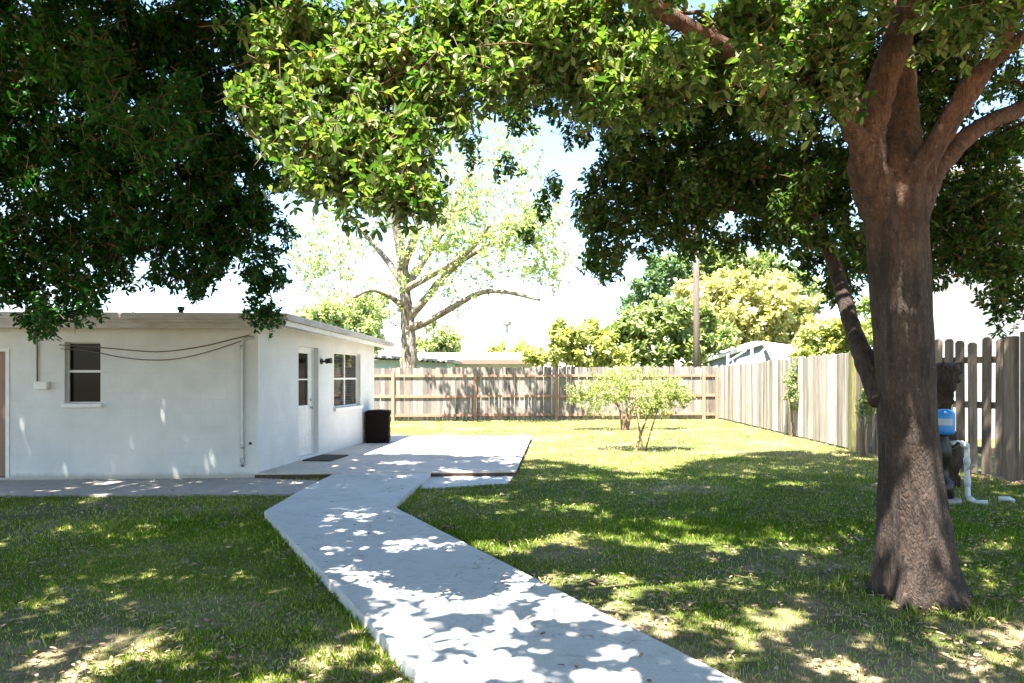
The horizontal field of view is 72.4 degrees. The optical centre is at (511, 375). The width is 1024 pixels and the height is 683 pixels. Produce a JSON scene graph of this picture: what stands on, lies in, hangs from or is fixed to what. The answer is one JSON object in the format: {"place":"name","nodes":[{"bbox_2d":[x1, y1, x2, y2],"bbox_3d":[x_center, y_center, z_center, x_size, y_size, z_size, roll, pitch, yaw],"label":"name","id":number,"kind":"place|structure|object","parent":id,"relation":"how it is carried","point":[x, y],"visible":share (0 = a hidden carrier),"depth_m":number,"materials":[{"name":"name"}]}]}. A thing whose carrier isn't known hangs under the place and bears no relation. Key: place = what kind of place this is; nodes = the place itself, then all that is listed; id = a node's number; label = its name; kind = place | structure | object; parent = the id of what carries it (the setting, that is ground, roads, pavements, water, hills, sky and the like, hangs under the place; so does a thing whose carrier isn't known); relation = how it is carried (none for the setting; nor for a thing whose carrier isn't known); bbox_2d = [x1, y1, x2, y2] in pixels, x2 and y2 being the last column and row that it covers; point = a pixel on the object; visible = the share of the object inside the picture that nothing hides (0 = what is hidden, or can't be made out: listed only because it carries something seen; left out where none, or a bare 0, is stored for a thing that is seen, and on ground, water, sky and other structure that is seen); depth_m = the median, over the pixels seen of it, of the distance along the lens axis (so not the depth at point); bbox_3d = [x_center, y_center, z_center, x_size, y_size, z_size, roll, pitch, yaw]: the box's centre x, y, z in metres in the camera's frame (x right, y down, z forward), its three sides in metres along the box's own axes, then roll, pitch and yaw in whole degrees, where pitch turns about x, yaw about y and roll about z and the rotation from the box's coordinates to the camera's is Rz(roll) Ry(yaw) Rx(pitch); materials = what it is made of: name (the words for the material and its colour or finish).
{"place":"outdoors","nodes":[
{"label":"outdoors","id":0,"kind":"place"},
{"bbox_2d":[0,478,317,496],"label":"house pavement","id":1,"kind":"structure","parent":0,"point":[166,487],"depth_m":9.54,"materials":[{"name":"concrete"}]},
{"bbox_2d":[254,435,531,478],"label":"patio","id":2,"kind":"structure","parent":0,"point":[468,453],"depth_m":12.45,"materials":[{"name":"concrete"}]},
{"bbox_2d":[303,454,347,460],"bbox_3d":[-3.269,1.438,12.314,0.500,0.020,0.852,0,0,7],"label":"doormat","id":3,"kind":"object","parent":2,"relation":"on","point":[327,457],"visible":1,"depth_m":12.27,"materials":[{"name":"grey rubber"}]},
{"bbox_2d":[365,409,390,442],"bbox_3d":[-2.930,1.095,15.350,0.540,0.710,0.540,0,0,-7],"label":"waste bin","id":4,"kind":"object","parent":2,"relation":"on","point":[377,425],"visible":1,"depth_m":15.10,"materials":[{"name":"black plastic"}]},
{"bbox_2d":[374,355,462,408],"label":"neighbour house","id":5,"kind":"structure","parent":0,"point":[385,361],"depth_m":29.00,"materials":[{"name":"green"}]},
{"bbox_2d":[421,476,512,489],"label":"step pad pavement","id":6,"kind":"structure","parent":0,"point":[448,482],"depth_m":10.16,"materials":[{"name":"concrete"}]},
{"bbox_2d":[264,473,740,682],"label":"path","id":7,"kind":"structure","parent":0,"point":[445,612],"depth_m":4.49,"materials":[{"name":"concrete"}]},
{"bbox_2d":[0,378,1023,682],"bbox_3d":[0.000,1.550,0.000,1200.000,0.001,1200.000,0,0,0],"label":"ground","id":8,"kind":"structure","parent":0,"point":[576,588],"depth_m":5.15,"materials":[{"name":"plant"}]},
{"bbox_2d":[0,0,386,344],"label":"oak tree","id":9,"kind":"object","parent":8,"relation":"on","point":[94,70],"visible":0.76,"depth_m":6.42,"materials":[{"name":"green plant"}]},
{"bbox_2d":[0,272,393,479],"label":"white house","id":10,"kind":"structure","parent":8,"relation":"on","point":[180,394],"depth_m":10.42,"materials":[{"name":"paint"}]},
{"bbox_2d":[0,349,8,477],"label":"door","id":11,"kind":"structure","parent":10,"relation":"in","point":[4,353],"depth_m":10.31,"materials":[{"name":"brown paint"}]},
{"bbox_2d":[60,342,102,407],"bbox_3d":[-6.335,-0.018,10.363,0.570,0.965,0.193,0,0,-4],"label":"window","id":12,"kind":"structure","parent":10,"relation":"in","point":[83,366],"depth_m":10.44,"materials":[{"name":"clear glass"}]},
{"bbox_2d":[298,347,319,460],"bbox_3d":[-3.653,0.480,12.342,0.188,1.980,0.856,0,0,7],"label":"door","id":13,"kind":"structure","parent":10,"relation":"in","point":[305,355],"depth_m":12.46,"materials":[{"name":"white paint"}]},
{"bbox_2d":[333,352,362,411],"bbox_3d":[-3.376,0.107,14.249,0.185,1.155,1.564,0,0,7],"label":"window","id":14,"kind":"structure","parent":10,"relation":"in","point":[345,364],"depth_m":14.28,"materials":[{"name":"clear glass"}]},
{"bbox_2d":[294,288,391,354],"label":"leafy tree","id":15,"kind":"object","parent":8,"relation":"on","point":[314,311],"visible":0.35,"depth_m":41.25,"materials":[{"name":"green plant"}]},
{"bbox_2d":[284,108,577,368],"bbox_3d":[-3.193,-4.174,24.818,10.849,11.834,7.663,0,0,0],"label":"sycamore tree","id":16,"kind":"object","parent":8,"relation":"on","point":[407,282],"visible":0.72,"depth_m":25.24,"materials":[{"name":"green plant"}]},
{"bbox_2d":[415,320,464,355],"bbox_3d":[-4.462,-0.858,39.764,3.517,5.050,2.613,0,0,-11],"label":"leafy tree","id":17,"kind":"object","parent":8,"relation":"on","point":[446,341],"visible":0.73,"depth_m":39.37,"materials":[{"name":"green plant"}]},
{"bbox_2d":[417,353,532,407],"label":"long low building","id":18,"kind":"structure","parent":8,"relation":"on","point":[491,360],"depth_m":34.00,"materials":[{"name":"white metal"}]},
{"bbox_2d":[502,320,511,352],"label":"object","id":19,"kind":"object","parent":8,"relation":"on","point":[506,323],"visible":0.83,"depth_m":47.92,"materials":[{"name":"metal"}]},
{"bbox_2d":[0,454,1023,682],"bbox_3d":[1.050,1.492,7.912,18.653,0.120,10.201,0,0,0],"label":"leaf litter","id":20,"kind":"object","parent":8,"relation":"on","point":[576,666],"visible":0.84,"depth_m":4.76,"materials":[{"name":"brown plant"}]},
{"bbox_2d":[486,336,541,354],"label":"leafy tree","id":21,"kind":"object","parent":8,"relation":"on","point":[494,347],"visible":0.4,"depth_m":59.65,"materials":[{"name":"green plant"}]},
{"bbox_2d":[374,366,720,420],"bbox_3d":[-0.484,0.616,24.424,16.103,1.968,0.110,0,0,-6],"label":"board fence","id":22,"kind":"object","parent":8,"relation":"on","point":[411,393],"visible":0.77,"depth_m":24.50,"materials":[{"name":"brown wood"}]},
{"bbox_2d":[517,315,637,373],"bbox_3d":[3.000,-0.576,32.160,5.606,4.487,2.605,0,0,0],"label":"bush","id":23,"kind":"object","parent":8,"relation":"on","point":[569,345],"visible":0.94,"depth_m":31.62,"materials":[{"name":"green plant"}]},
{"bbox_2d":[200,0,1023,612],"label":"oak tree","id":24,"kind":"object","parent":8,"relation":"on","point":[776,72],"visible":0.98,"depth_m":4.65,"materials":[{"name":"green plant"}]},
{"bbox_2d":[564,364,690,429],"bbox_3d":[3.311,0.610,20.077,3.694,1.959,1.658,0,0,0],"label":"tree","id":25,"kind":"object","parent":8,"relation":"on","point":[625,424],"visible":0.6,"depth_m":20.04,"materials":[{"name":"green plant"}]},
{"bbox_2d":[586,369,696,450],"bbox_3d":[2.698,0.701,14.455,2.372,1.774,1.321,0,0,0],"label":"tree","id":26,"kind":"object","parent":8,"relation":"on","point":[660,400],"visible":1,"depth_m":14.48,"materials":[{"name":"green plant"}]},
{"bbox_2d":[600,183,699,367],"bbox_3d":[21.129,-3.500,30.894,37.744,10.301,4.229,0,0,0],"label":"utility pole","id":27,"kind":"object","parent":8,"relation":"on","point":[696,330],"visible":0.5,"depth_m":28.89,"materials":[{"name":"brown wood"}]},
{"bbox_2d":[614,253,686,367],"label":"tree","id":28,"kind":"object","parent":8,"relation":"on","point":[653,274],"visible":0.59,"depth_m":43.68,"materials":[{"name":"green plant"}]},
{"bbox_2d":[603,293,740,373],"bbox_3d":[7.218,-1.136,32.897,7.092,5.601,2.909,0,0,0],"label":"leafy tree","id":29,"kind":"object","parent":8,"relation":"on","point":[653,329],"visible":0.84,"depth_m":32.52,"materials":[{"name":"green plant"}]},
{"bbox_2d":[630,264,824,365],"bbox_3d":[11.756,-2.195,37.997,11.768,7.711,4.144,0,0,0],"label":"leafy tree","id":30,"kind":"object","parent":8,"relation":"on","point":[775,298],"visible":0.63,"depth_m":37.27,"materials":[{"name":"green plant"}]},
{"bbox_2d":[659,233,826,323],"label":"leafy tree","id":31,"kind":"object","parent":8,"relation":"on","point":[758,264],"visible":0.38,"depth_m":45.46,"materials":[{"name":"green plant"}]},
{"bbox_2d":[702,341,801,366],"bbox_3d":[11.052,-0.090,33.240,6.014,3.279,3.552,0,0,45],"label":"metal shelter","id":32,"kind":"object","parent":8,"relation":"on","point":[753,351],"visible":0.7,"depth_m":32.01,"materials":[{"name":"white metal"}]},
{"bbox_2d":[721,351,849,447],"bbox_3d":[7.375,0.534,19.912,0.172,2.133,10.814,0,0,3],"label":"board fence","id":33,"kind":"object","parent":8,"relation":"on","point":[752,393],"visible":0.92,"depth_m":17.71,"materials":[{"name":"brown wood"}]},
{"bbox_2d":[782,358,799,436],"bbox_3d":[7.127,0.553,17.789,0.437,2.041,0.807,0,0,0],"label":"climbing vine","id":34,"kind":"object","parent":33,"relation":"attached to","point":[792,388],"visible":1,"depth_m":17.70,"materials":[{"name":"green plant"}]},
{"bbox_2d":[788,316,872,366],"bbox_3d":[10.046,-0.121,22.044,2.802,3.584,1.540,0,0,0],"label":"bush","id":35,"kind":"object","parent":8,"relation":"on","point":[830,334],"visible":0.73,"depth_m":21.74,"materials":[{"name":"green plant"}]},
{"bbox_2d":[855,294,873,349],"bbox_3d":[12.953,-1.241,23.948,3.082,5.813,2.509,0,0,-23],"label":"leafy tree","id":36,"kind":"object","parent":8,"relation":"on","point":[864,304],"visible":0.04,"depth_m":24.13,"materials":[{"name":"green plant"}]},
{"bbox_2d":[855,388,876,456],"bbox_3d":[6.771,0.906,13.307,0.424,1.338,0.641,0,0,0],"label":"shrub","id":37,"kind":"object","parent":8,"relation":"on","point":[863,406],"visible":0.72,"depth_m":13.32,"materials":[{"name":"green plant"}]},
{"bbox_2d":[848,332,1023,481],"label":"gapped fence","id":38,"kind":"object","parent":8,"relation":"on","point":[1007,405],"visible":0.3,"depth_m":10.73,"materials":[{"name":"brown wood"}]},
{"bbox_2d":[938,409,961,504],"bbox_3d":[5.295,0.988,8.600,0.403,1.165,0.400,0,0,0],"label":"well pump","id":39,"kind":"object","parent":8,"relation":"on","point":[946,420],"visible":0.57,"depth_m":8.51,"materials":[{"name":"metal"}]},
{"bbox_2d":[936,362,963,487],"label":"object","id":40,"kind":"object","parent":8,"relation":"on","point":[948,378],"visible":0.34,"depth_m":9.70,"materials":[{"name":"black metal"}]},
{"bbox_2d":[950,441,987,504],"bbox_3d":[5.583,1.195,8.565,0.397,0.802,0.151,0,0,25],"label":"water pipe","id":41,"kind":"object","parent":8,"relation":"on","point":[965,445],"visible":0.95,"depth_m":8.57,"materials":[{"name":"white plastic"}]},
{"bbox_2d":[998,496,1014,502],"bbox_3d":[6.066,1.528,8.579,0.174,0.104,0.065,0,0,12],"label":"pipe stub","id":42,"kind":"object","parent":8,"relation":"on","point":[1005,498],"visible":0.84,"depth_m":8.56,"materials":[{"name":"white plastic"}]},
{"bbox_2d":[0,0,1023,377],"label":"sky","id":43,"kind":"structure","parent":0,"point":[578,300],"materials":[{"name":"white"}]},
{"bbox_2d":[932,164,1023,437],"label":"white building","id":44,"kind":"structure","parent":0,"point":[958,315],"depth_m":17.50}
]}

